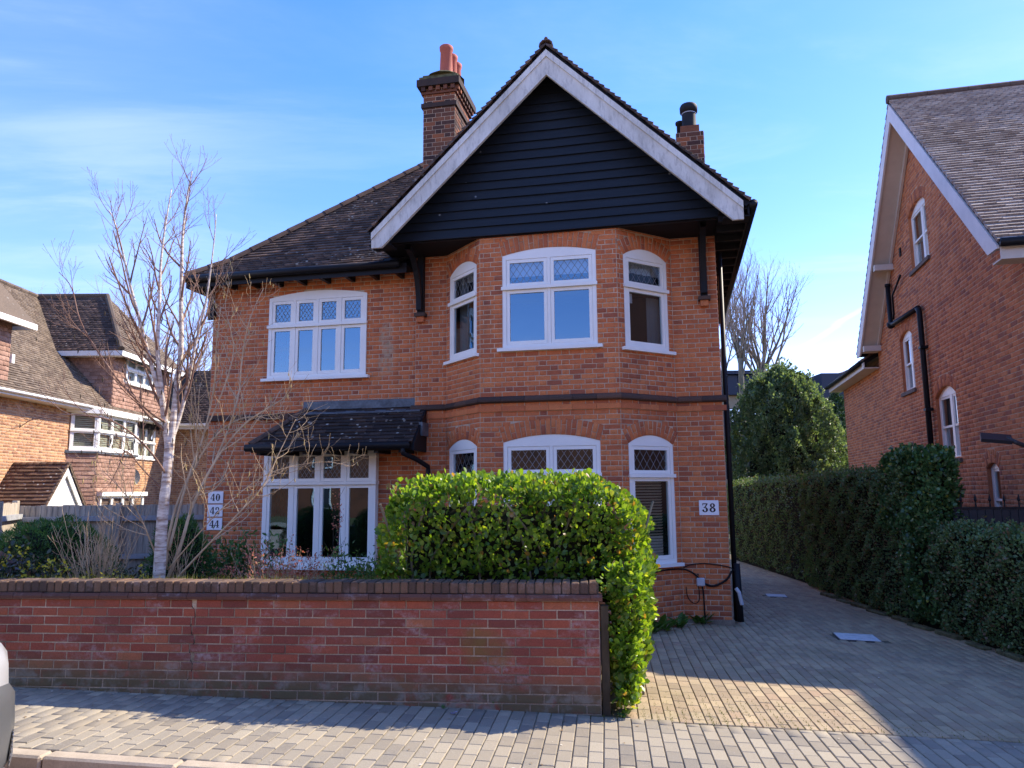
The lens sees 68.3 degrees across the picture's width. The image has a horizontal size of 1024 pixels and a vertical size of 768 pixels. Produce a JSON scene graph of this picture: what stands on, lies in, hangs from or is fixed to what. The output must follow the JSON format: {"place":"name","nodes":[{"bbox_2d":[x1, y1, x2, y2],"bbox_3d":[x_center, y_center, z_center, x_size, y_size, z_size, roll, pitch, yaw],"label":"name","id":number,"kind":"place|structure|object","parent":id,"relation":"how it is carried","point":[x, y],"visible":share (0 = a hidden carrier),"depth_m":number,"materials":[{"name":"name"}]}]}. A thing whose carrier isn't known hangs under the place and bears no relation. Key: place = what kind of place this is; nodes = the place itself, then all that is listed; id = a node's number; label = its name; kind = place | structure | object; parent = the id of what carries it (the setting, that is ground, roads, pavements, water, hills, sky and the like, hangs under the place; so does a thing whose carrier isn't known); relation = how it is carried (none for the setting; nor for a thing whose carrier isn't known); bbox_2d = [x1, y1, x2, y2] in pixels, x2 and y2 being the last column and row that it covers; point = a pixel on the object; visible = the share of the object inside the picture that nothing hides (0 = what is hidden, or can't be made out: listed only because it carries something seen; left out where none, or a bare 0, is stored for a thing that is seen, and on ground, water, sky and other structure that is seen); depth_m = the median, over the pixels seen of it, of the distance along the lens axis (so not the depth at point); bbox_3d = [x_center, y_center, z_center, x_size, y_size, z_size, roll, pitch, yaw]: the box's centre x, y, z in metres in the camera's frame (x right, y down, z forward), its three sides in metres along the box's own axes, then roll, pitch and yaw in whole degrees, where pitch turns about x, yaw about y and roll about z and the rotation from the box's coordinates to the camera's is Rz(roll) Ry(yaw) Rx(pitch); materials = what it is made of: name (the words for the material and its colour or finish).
{"place":"outdoors","nodes":[
{"label":"outdoors","id":0,"kind":"place"},
{"bbox_2d":[0,0,1023,439],"label":"sky","id":1,"kind":"structure","parent":0,"point":[306,107],"materials":[{"name":"blue"}]},
{"bbox_2d":[24,652,1004,767],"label":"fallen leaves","id":2,"kind":"object","parent":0,"point":[532,719],"visible":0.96,"depth_m":5.82,"materials":[{"name":"brown plant"}]},
{"bbox_2d":[12,687,1023,767],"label":"pavement","id":3,"kind":"structure","parent":0,"point":[299,733],"depth_m":5.36,"materials":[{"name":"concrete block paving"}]},
{"bbox_2d":[618,713,626,717],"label":"weed","id":4,"kind":"object","parent":3,"relation":"on","point":[622,715],"visible":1,"depth_m":5.93,"materials":[{"name":"green plant"}]},
{"bbox_2d":[721,370,846,502],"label":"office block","id":5,"kind":"structure","parent":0,"point":[823,380],"depth_m":46.30,"materials":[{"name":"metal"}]},
{"bbox_2d":[590,550,1023,742],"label":"driveway","id":6,"kind":"structure","parent":0,"point":[802,623],"depth_m":7.48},
{"bbox_2d":[652,622,665,633],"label":"weed","id":7,"kind":"object","parent":6,"relation":"on","point":[655,625],"visible":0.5,"depth_m":9.49,"materials":[{"name":"green plant"}]},
{"bbox_2d":[653,614,681,630],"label":"weed","id":8,"kind":"object","parent":6,"relation":"on","point":[663,620],"visible":0.67,"depth_m":9.72,"materials":[{"name":"green plant"}]},
{"bbox_2d":[667,612,689,627],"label":"weed","id":9,"kind":"object","parent":6,"relation":"on","point":[683,619],"visible":0.77,"depth_m":10.03,"materials":[{"name":"green plant"}]},
{"bbox_2d":[686,612,714,623],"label":"weed","id":10,"kind":"object","parent":6,"relation":"on","point":[698,619],"visible":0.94,"depth_m":10.26,"materials":[{"name":"green plant"}]},
{"bbox_2d":[506,683,1019,742],"bbox_3d":[3.737,3.313,10.375,6.830,0.253,9.769,-1,-8,7],"label":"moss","id":11,"kind":"object","parent":6,"relation":"on","point":[760,717],"visible":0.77,"depth_m":5.96,"materials":[{"name":"green plant"}]},
{"bbox_2d":[765,594,787,597],"bbox_3d":[4.690,3.768,13.398,0.360,0.042,0.340,-1,-8,12],"label":"manhole cover","id":12,"kind":"object","parent":6,"relation":"on","point":[777,595],"visible":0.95,"depth_m":13.35,"materials":[{"name":"metal"}]},
{"bbox_2d":[727,461,924,624],"bbox_3d":[6.232,2.983,15.964,1.076,2.494,10.932,-1,-8,2],"label":"tall hedge","id":13,"kind":"object","parent":6,"relation":"on","point":[825,531],"visible":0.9,"depth_m":13.84,"materials":[{"name":"green plant"}]},
{"bbox_2d":[875,442,965,628],"bbox_3d":[5.909,2.167,10.906,0.929,2.689,1.719,0,-8,0],"label":"ivy clump","id":14,"kind":"object","parent":13,"relation":"attached to","point":[935,471],"visible":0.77,"depth_m":10.45,"materials":[{"name":"green plant"}]},
{"bbox_2d":[833,632,880,642],"bbox_3d":[4.356,3.212,9.538,0.500,0.043,0.460,-1,-8,12],"label":"manhole cover","id":15,"kind":"object","parent":6,"relation":"on","point":[857,637],"visible":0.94,"depth_m":9.49,"materials":[{"name":"metal"}]},
{"bbox_2d":[820,592,1023,661],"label":"edging stones","id":16,"kind":"object","parent":6,"relation":"on","point":[1009,654],"visible":0.66,"depth_m":10.12,"materials":[{"name":"grey stone"}]},
{"bbox_2d":[952,494,1023,532],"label":"spiked fence","id":17,"kind":"object","parent":6,"relation":"on","point":[1000,514],"visible":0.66,"depth_m":10.20,"materials":[{"name":"black metal"}]},
{"bbox_3d":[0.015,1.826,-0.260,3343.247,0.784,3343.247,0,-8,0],"label":"ground","id":18,"kind":"structure","parent":0,"visible":0},
{"bbox_2d":[0,502,22,541],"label":"timber fence","id":19,"kind":"object","parent":18,"relation":"on","point":[9,515],"visible":0.46,"depth_m":13.56,"materials":[{"name":"wood"}]},
{"bbox_2d":[0,279,210,505],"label":"tiled house","id":20,"kind":"structure","parent":18,"relation":"on","point":[34,461],"depth_m":21.90,"materials":[{"name":"brick"}]},
{"bbox_2d":[68,412,98,451],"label":"window","id":21,"kind":"structure","parent":20,"relation":"in","point":[72,430],"depth_m":21.04,"materials":[{"name":"white paint"}]},
{"bbox_2d":[97,414,138,454],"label":"window","id":22,"kind":"structure","parent":20,"relation":"in","point":[107,432],"depth_m":22.34,"materials":[{"name":"white paint"}]},
{"bbox_2d":[97,496,143,504],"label":"window","id":23,"kind":"structure","parent":20,"relation":"in","point":[112,497],"depth_m":22.32,"materials":[{"name":"white paint"}]},
{"bbox_2d":[124,358,155,391],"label":"window","id":24,"kind":"structure","parent":20,"relation":"in","point":[134,383],"depth_m":24.01,"materials":[{"name":"white paint"}]},
{"bbox_2d":[128,428,155,460],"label":"window","id":25,"kind":"structure","parent":20,"relation":"in","point":[152,443],"depth_m":25.29,"materials":[{"name":"white paint"}]},
{"bbox_2d":[12,501,203,573],"bbox_3d":[-7.712,2.955,14.557,3.550,1.426,0.166,1,-8,-10],"label":"timber fence","id":26,"kind":"object","parent":18,"relation":"on","point":[141,549],"visible":0.38,"depth_m":14.64,"materials":[{"name":"grey wood"}]},
{"bbox_2d":[39,286,194,359],"bbox_3d":[-19.924,1.024,36.778,7.688,12.068,7.251,-5,-9,30],"label":"bare tree","id":27,"kind":"object","parent":18,"relation":"on","point":[163,346],"visible":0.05,"depth_m":37.50,"materials":[{"name":"brown plant"}]},
{"bbox_2d":[62,266,212,455],"bbox_3d":[-18.112,0.722,38.348,8.774,13.078,9.707,-3,-9,19],"label":"bare tree","id":28,"kind":"object","parent":18,"relation":"on","point":[201,357],"visible":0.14,"depth_m":37.78,"materials":[{"name":"brown plant"}]},
{"bbox_2d":[4,748,298,767],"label":"kerb","id":29,"kind":"structure","parent":18,"relation":"on","point":[27,758],"depth_m":4.80,"materials":[{"name":"concrete"}]},
{"bbox_2d":[0,578,601,715],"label":"garden wall","id":30,"kind":"structure","parent":18,"relation":"on","point":[512,645],"depth_m":6.27,"materials":[{"name":"brick"}]},
{"bbox_2d":[183,37,757,625],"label":"brick house","id":31,"kind":"structure","parent":18,"relation":"on","point":[533,265],"depth_m":11.02,"materials":[{"name":"brick"}]},
{"bbox_2d":[207,518,221,529],"bbox_3d":[-4.774,2.245,12.115,0.270,0.190,0.016,-2,-8,12],"label":"house number sign","id":32,"kind":"object","parent":31,"relation":"attached to","point":[217,522],"visible":0.9,"depth_m":12.11,"materials":[{"name":"white ceramic"}]},
{"bbox_2d":[207,505,222,516],"bbox_3d":[-4.776,2.037,12.144,0.270,0.190,0.017,-2,-8,12],"label":"house number sign","id":33,"kind":"object","parent":31,"relation":"attached to","point":[213,510],"visible":0.96,"depth_m":12.14,"materials":[{"name":"white ceramic"}]},
{"bbox_2d":[208,491,223,502],"bbox_3d":[-4.777,1.828,12.174,0.270,0.190,0.017,-2,-8,12],"label":"house number sign","id":34,"kind":"object","parent":31,"relation":"attached to","point":[215,496],"visible":0.95,"depth_m":12.17,"materials":[{"name":"white ceramic"}]},
{"bbox_2d":[260,290,369,381],"bbox_3d":[-3.156,-0.795,12.189,1.850,1.475,0.145,-2,-8,12],"label":"window","id":35,"kind":"structure","parent":31,"relation":"in","point":[295,325],"depth_m":12.19,"materials":[{"name":"white paint"}]},
{"bbox_2d":[260,450,378,570],"bbox_3d":[-2.992,1.936,11.743,1.920,1.850,0.195,-2,-8,12],"label":"window","id":36,"kind":"structure","parent":31,"relation":"in","point":[317,482],"depth_m":11.68,"materials":[{"name":"white paint"}]},
{"bbox_2d":[443,262,478,365],"bbox_3d":[-0.736,-1.085,11.315,0.145,1.505,0.950,5,-10,-33],"label":"window","id":37,"kind":"structure","parent":31,"relation":"in","point":[465,269],"depth_m":11.38,"materials":[{"name":"white paint"}]},
{"bbox_2d":[449,440,476,506],"bbox_3d":[-0.697,1.681,10.933,0.105,1.750,0.840,5,-10,-33],"label":"window","id":38,"kind":"structure","parent":31,"relation":"in","point":[462,446],"depth_m":11.07,"materials":[{"name":"white paint"}]},
{"bbox_2d":[497,247,602,351],"bbox_3d":[0.523,-1.217,10.705,1.490,1.495,0.145,-2,-8,12],"label":"window","id":39,"kind":"structure","parent":31,"relation":"in","point":[547,255],"depth_m":10.71,"materials":[{"name":"white paint"}]},
{"bbox_2d":[503,434,601,505],"bbox_3d":[0.550,1.575,10.328,1.380,1.770,0.105,-2,-8,12],"label":"window","id":40,"kind":"structure","parent":31,"relation":"in","point":[551,443],"depth_m":10.40,"materials":[{"name":"white paint"}]},
{"bbox_2d":[622,250,675,355],"bbox_3d":[1.913,-1.184,10.772,0.950,1.505,0.145,4,-9,-31],"label":"window","id":41,"kind":"structure","parent":31,"relation":"in","point":[641,257],"depth_m":10.80,"materials":[{"name":"white paint"}]},
{"bbox_2d":[628,435,684,567],"bbox_3d":[1.918,1.607,10.404,0.950,1.795,0.214,4,-9,-31],"label":"window","id":42,"kind":"structure","parent":31,"relation":"in","point":[649,442],"depth_m":10.49,"materials":[{"name":"white paint"}]},
{"bbox_2d":[699,500,718,514],"bbox_3d":[2.740,1.723,10.514,0.265,0.205,0.017,-2,-8,12],"label":"house number sign","id":43,"kind":"object","parent":31,"relation":"attached to","point":[708,507],"visible":1,"depth_m":10.51,"materials":[{"name":"white ceramic"}]},
{"bbox_2d":[600,604,610,715],"bbox_3d":[0.755,2.359,6.077,0.065,1.130,0.090,-1,-8,5],"label":"timber post","id":44,"kind":"object","parent":18,"relation":"on","point":[605,667],"visible":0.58,"depth_m":6.05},
{"bbox_2d":[719,237,759,549],"bbox_3d":[8.110,0.284,27.102,1.526,11.467,2.615,0,-8,0],"label":"bare tree","id":45,"kind":"object","parent":18,"relation":"on","point":[735,316],"visible":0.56,"depth_m":27.21,"materials":[{"name":"brown plant"}]},
{"bbox_2d":[726,252,769,477],"bbox_3d":[9.100,0.425,30.356,2.935,12.171,2.132,-4,-9,23],"label":"bare tree","id":46,"kind":"object","parent":18,"relation":"on","point":[738,343],"visible":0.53,"depth_m":30.41,"materials":[{"name":"grey plant"}]},
{"bbox_2d":[719,255,813,388],"bbox_3d":[10.207,0.398,30.990,4.620,12.461,3.832,5,-10,-36],"label":"bare tree","id":47,"kind":"object","parent":18,"relation":"on","point":[759,363],"visible":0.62,"depth_m":31.41,"materials":[{"name":"grey plant"}]},
{"bbox_2d":[724,357,848,520],"bbox_3d":[9.850,2.498,26.900,5.204,6.918,4.980,0,-8,0],"label":"evergreen tree","id":48,"kind":"object","parent":18,"relation":"on","point":[782,434],"visible":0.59,"depth_m":25.84,"materials":[{"name":"green plant"}]},
{"bbox_2d":[827,392,847,466],"bbox_3d":[14.676,3.567,33.814,4.177,6.786,3.562,0,-8,0],"label":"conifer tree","id":49,"kind":"object","parent":18,"relation":"on","point":[835,397],"visible":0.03,"depth_m":33.98,"materials":[{"name":"green plant"}]},
{"bbox_2d":[825,80,1023,506],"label":"neighbour house","id":50,"kind":"structure","parent":18,"relation":"on","point":[940,347],"depth_m":13.93,"materials":[{"name":"brick"}]},
{"bbox_2d":[901,331,916,396],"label":"window","id":51,"kind":"structure","parent":50,"relation":"in","point":[908,336],"depth_m":16.72,"materials":[{"name":"white paint"}]},
{"bbox_2d":[909,198,930,276],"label":"window","id":52,"kind":"structure","parent":50,"relation":"in","point":[920,205],"depth_m":15.58,"materials":[{"name":"white paint"}]},
{"bbox_2d":[939,386,962,461],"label":"window","id":53,"kind":"structure","parent":50,"relation":"in","point":[949,394],"depth_m":14.25,"materials":[{"name":"white paint"}]},
{"bbox_2d":[991,463,1001,506],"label":"window","id":54,"kind":"structure","parent":50,"relation":"in","point":[997,501],"depth_m":12.18,"materials":[{"name":"white paint"}]},
{"bbox_2d":[924,515,1023,655],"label":"hedge","id":55,"kind":"object","parent":18,"relation":"on","point":[981,573],"visible":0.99,"depth_m":9.18,"materials":[{"name":"green plant"}]},
{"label":"garden bed","id":56,"kind":"structure","parent":0,"visible":0},
{"bbox_2d":[0,535,49,578],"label":"mahonia plant","id":57,"kind":"object","parent":56,"relation":"on","point":[14,560],"visible":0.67,"depth_m":7.31,"materials":[{"name":"green plant"}]},
{"bbox_2d":[11,549,104,578],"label":"mahonia plant","id":58,"kind":"object","parent":56,"relation":"on","point":[52,567],"visible":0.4,"depth_m":7.14,"materials":[{"name":"green plant"}]},
{"bbox_2d":[0,513,128,578],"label":"yew bush","id":59,"kind":"object","parent":56,"relation":"on","point":[41,542],"visible":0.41,"depth_m":8.49,"materials":[{"name":"green plant"}]},
{"bbox_2d":[47,499,149,578],"bbox_3d":[-4.031,1.589,7.396,0.846,0.966,0.889,0,-8,0],"label":"dry stem clump","id":60,"kind":"object","parent":56,"relation":"on","point":[100,552],"visible":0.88,"depth_m":7.29,"materials":[{"name":"brown plant"}]},
{"bbox_2d":[74,556,155,578],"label":"mahonia plant","id":61,"kind":"object","parent":56,"relation":"on","point":[139,572],"visible":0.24,"depth_m":7.21,"materials":[{"name":"green plant"}]},
{"bbox_2d":[0,134,256,578],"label":"birch tree","id":62,"kind":"object","parent":56,"relation":"on","point":[168,429],"visible":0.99,"depth_m":7.46,"materials":[{"name":"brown plant"}]},
{"bbox_2d":[142,511,219,578],"bbox_3d":[-3.917,2.134,8.910,0.954,1.273,0.908,0,-8,0],"label":"yew bush","id":63,"kind":"object","parent":56,"relation":"on","point":[197,547],"visible":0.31,"depth_m":8.78,"materials":[{"name":"green plant"}]},
{"bbox_2d":[167,526,206,577],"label":"dry stem clump","id":64,"kind":"object","parent":56,"relation":"on","point":[172,575],"visible":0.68,"depth_m":7.38,"materials":[{"name":"brown plant"}]},
{"bbox_2d":[1,572,420,579],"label":"grass","id":65,"kind":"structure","parent":56,"relation":"on","point":[201,577],"depth_m":6.74,"materials":[{"name":"green plant"}]},
{"bbox_2d":[61,258,377,577],"bbox_3d":[-2.835,0.188,7.811,2.934,3.537,1.712,0,-8,0],"label":"hazel bush","id":66,"kind":"object","parent":56,"relation":"on","point":[183,491],"visible":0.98,"depth_m":7.79,"materials":[{"name":"brown plant"}]},
{"bbox_2d":[194,552,264,578],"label":"pink budded shrub","id":67,"kind":"object","parent":56,"relation":"on","point":[226,566],"visible":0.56,"depth_m":7.64,"materials":[{"name":"plant"}]},
{"bbox_2d":[204,525,288,578],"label":"dark shrub","id":68,"kind":"object","parent":56,"relation":"on","point":[238,553],"visible":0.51,"depth_m":9.36,"materials":[{"name":"leaf"},{"name":"twig"}]},
{"bbox_2d":[222,534,343,579],"bbox_3d":[-2.254,1.813,7.571,1.079,0.626,1.054,7,-11,-43],"label":"pink budded shrub","id":69,"kind":"object","parent":56,"relation":"on","point":[290,573],"visible":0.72,"depth_m":7.43,"materials":[{"name":"green plant"}]},
{"bbox_2d":[325,489,345,573],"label":"pink budded shrub","id":70,"kind":"object","parent":56,"relation":"on","point":[339,525],"visible":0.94,"depth_m":8.03,"materials":[{"name":"plant"}]},
{"bbox_2d":[313,539,405,579],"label":"green shrub","id":71,"kind":"object","parent":56,"relation":"on","point":[369,571],"visible":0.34,"depth_m":7.38,"materials":[{"name":"green plant"}]},
{"bbox_2d":[373,467,660,714],"bbox_3d":[0.049,1.766,6.825,2.691,2.028,1.518,-1,-8,5],"label":"laurel hedge","id":72,"kind":"object","parent":56,"relation":"on","point":[579,539],"visible":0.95,"depth_m":6.61,"materials":[{"name":"green plant"}]},
{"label":"road","id":73,"kind":"structure","parent":0,"visible":0},
{"bbox_2d":[0,643,14,767],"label":"parked car","id":74,"kind":"object","parent":73,"relation":"on","point":[7,706],"visible":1,"depth_m":4.37,"materials":[{"name":"paint"}]}
]}

